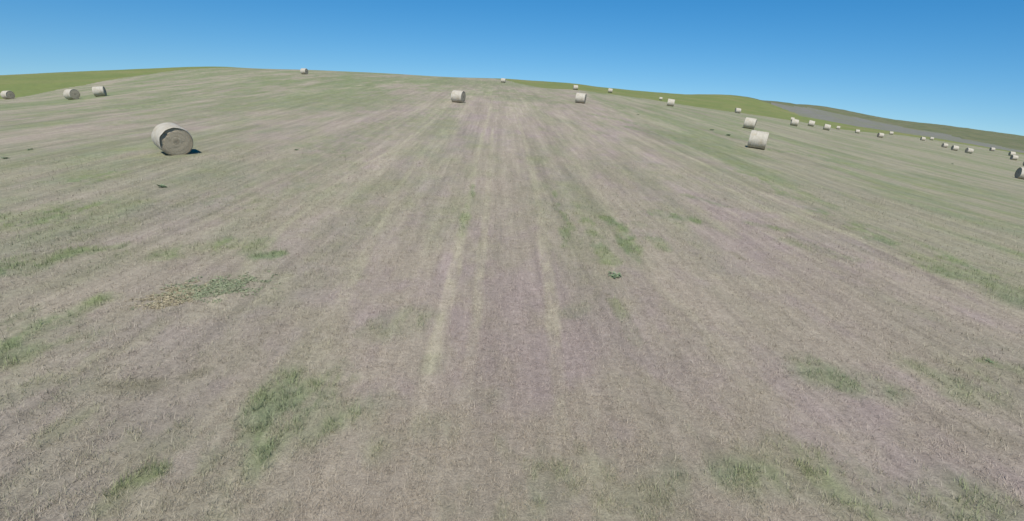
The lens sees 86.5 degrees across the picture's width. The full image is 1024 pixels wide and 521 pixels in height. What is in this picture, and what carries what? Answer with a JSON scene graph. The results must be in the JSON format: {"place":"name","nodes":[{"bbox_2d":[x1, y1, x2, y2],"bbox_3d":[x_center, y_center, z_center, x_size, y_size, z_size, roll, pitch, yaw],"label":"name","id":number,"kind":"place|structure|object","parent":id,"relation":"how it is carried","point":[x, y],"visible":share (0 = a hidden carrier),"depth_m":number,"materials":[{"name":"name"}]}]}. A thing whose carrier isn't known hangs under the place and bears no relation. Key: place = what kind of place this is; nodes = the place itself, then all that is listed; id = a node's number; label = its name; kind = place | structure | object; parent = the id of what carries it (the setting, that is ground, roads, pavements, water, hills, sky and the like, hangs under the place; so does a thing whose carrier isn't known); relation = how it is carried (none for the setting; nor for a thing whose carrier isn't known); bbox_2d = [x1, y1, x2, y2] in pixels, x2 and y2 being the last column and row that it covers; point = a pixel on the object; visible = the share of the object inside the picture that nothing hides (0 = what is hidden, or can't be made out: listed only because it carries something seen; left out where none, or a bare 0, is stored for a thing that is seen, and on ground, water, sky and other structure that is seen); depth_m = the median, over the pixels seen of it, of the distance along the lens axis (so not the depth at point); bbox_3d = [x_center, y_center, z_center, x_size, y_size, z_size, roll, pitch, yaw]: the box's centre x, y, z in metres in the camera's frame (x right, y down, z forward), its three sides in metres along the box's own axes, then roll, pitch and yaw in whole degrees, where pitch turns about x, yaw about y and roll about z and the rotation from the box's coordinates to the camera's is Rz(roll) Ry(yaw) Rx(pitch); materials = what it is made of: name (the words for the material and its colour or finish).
{"place":"outdoors","nodes":[
{"label":"outdoors","id":0,"kind":"place"},
{"bbox_2d":[0,67,495,98],"bbox_3d":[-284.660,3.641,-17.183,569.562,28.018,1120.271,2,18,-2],"label":"green field","id":1,"kind":"structure","parent":0,"point":[20,85],"depth_m":167.14,"materials":[{"name":"green plant"}]},
{"bbox_2d":[0,67,1023,520],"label":"ground","id":2,"kind":"structure","parent":0,"point":[336,117],"depth_m":12.06,"materials":[{"name":"beige plant"}]},
{"bbox_2d":[0,91,14,98],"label":"hay bale","id":3,"kind":"object","parent":2,"relation":"on","point":[7,94],"visible":0.98,"depth_m":98.26},
{"bbox_2d":[63,89,79,99],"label":"hay bale","id":4,"kind":"object","parent":2,"relation":"on","point":[69,94],"visible":1,"depth_m":79.21},
{"bbox_2d":[92,86,106,96],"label":"hay bale","id":5,"kind":"object","parent":2,"relation":"on","point":[97,91],"visible":1,"depth_m":82.23},
{"bbox_2d":[151,122,192,154],"bbox_3d":[-17.125,-6.132,27.433,1.560,1.441,1.569,-16,30,-41],"label":"hay bale","id":6,"kind":"object","parent":2,"relation":"on","point":[169,138],"visible":1,"depth_m":26.97},
{"bbox_2d":[125,280,219,309],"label":"dead weeds","id":7,"kind":"object","parent":2,"relation":"on","point":[166,300],"visible":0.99,"depth_m":10.99,"materials":[{"name":"brown plant"}]},
{"bbox_2d":[130,270,279,309],"bbox_3d":[-6.423,0.591,11.647,2.756,0.054,1.770,-6,20,-25],"label":"weed patch","id":8,"kind":"object","parent":2,"relation":"on","point":[218,283],"visible":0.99,"depth_m":11.66,"materials":[{"name":"green plant"}]},
{"bbox_2d":[300,68,307,73],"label":"hay bale","id":9,"kind":"object","parent":2,"relation":"on","point":[303,70],"visible":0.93,"depth_m":141.88},
{"bbox_2d":[451,90,465,102],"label":"hay bale","id":10,"kind":"object","parent":2,"relation":"on","point":[458,96],"visible":1,"depth_m":68.67},
{"bbox_2d":[0,147,1023,520],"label":"straw stubble","id":11,"kind":"object","parent":2,"relation":"on","point":[436,447],"visible":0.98,"depth_m":8.47,"materials":[{"name":"beige plant"}]},
{"bbox_2d":[575,93,585,102],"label":"hay bale","id":12,"kind":"object","parent":2,"relation":"on","point":[580,97],"visible":1,"depth_m":81.96},
{"bbox_2d":[607,271,621,278],"bbox_3d":[2.581,0.364,13.696,0.404,0.091,0.428,18,23,38],"label":"weed","id":13,"kind":"object","parent":2,"relation":"on","point":[614,275],"visible":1,"depth_m":13.68,"materials":[{"name":"green plant"}]},
{"bbox_2d":[667,99,674,105],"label":"hay bale","id":14,"kind":"object","parent":2,"relation":"on","point":[670,102],"visible":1,"depth_m":115.54},
{"bbox_2d":[743,117,756,128],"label":"hay bale","id":15,"kind":"object","parent":2,"relation":"on","point":[749,123],"visible":1,"depth_m":74.51},
{"bbox_2d":[747,130,768,149],"bbox_3d":[21.017,-10.316,46.425,1.570,1.455,1.542,16,21,22],"label":"hay bale","id":16,"kind":"object","parent":2,"relation":"on","point":[758,139],"visible":1,"depth_m":45.88},
{"bbox_2d":[790,119,798,125],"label":"hay bale","id":17,"kind":"object","parent":2,"relation":"on","point":[794,122],"visible":0.98,"depth_m":120.66},
{"bbox_2d":[808,120,814,126],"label":"hay bale","id":18,"kind":"object","parent":2,"relation":"on","point":[811,123],"visible":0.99,"depth_m":145.86},
{"bbox_2d":[823,124,830,130],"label":"hay bale","id":19,"kind":"object","parent":2,"relation":"on","point":[827,127],"visible":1,"depth_m":137.99},
{"bbox_2d":[877,133,883,137],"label":"hay bale","id":20,"kind":"object","parent":2,"relation":"on","point":[880,135],"visible":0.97,"depth_m":171.65},
{"bbox_2d":[951,145,958,150],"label":"hay bale","id":21,"kind":"object","parent":2,"relation":"on","point":[954,147],"visible":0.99,"depth_m":161.89},
{"bbox_2d":[965,148,973,153],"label":"hay bale","id":22,"kind":"object","parent":2,"relation":"on","point":[969,150],"visible":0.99,"depth_m":153.12},
{"bbox_2d":[1010,155,1017,159],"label":"hay bale","id":23,"kind":"object","parent":2,"relation":"on","point":[1013,157],"visible":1,"depth_m":167.00},
{"bbox_2d":[1015,167,1023,178],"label":"hay bale","id":24,"kind":"object","parent":2,"relation":"on","point":[1019,173],"visible":1,"depth_m":70.57},
{"bbox_2d":[0,0,1023,135],"label":"sky","id":25,"kind":"structure","parent":0,"point":[956,63],"materials":[{"name":"blue"}]},
{"bbox_2d":[496,78,1023,154],"bbox_3d":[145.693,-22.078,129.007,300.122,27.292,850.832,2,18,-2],"label":"green field","id":26,"kind":"structure","parent":0,"point":[732,103],"depth_m":313.78,"materials":[{"name":"green plant"}]},
{"bbox_2d":[734,95,1023,150],"bbox_3d":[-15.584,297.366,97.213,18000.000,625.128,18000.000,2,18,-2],"label":"hills","id":27,"kind":"structure","parent":0,"point":[1012,141],"depth_m":816.29,"materials":[{"name":"green plant"}]},
{"bbox_2d":[771,102,1023,152],"bbox_3d":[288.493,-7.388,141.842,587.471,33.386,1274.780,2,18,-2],"label":"ploughed field","id":28,"kind":"structure","parent":0,"point":[825,115],"depth_m":468.35,"materials":[{"name":"soil"}]}
]}

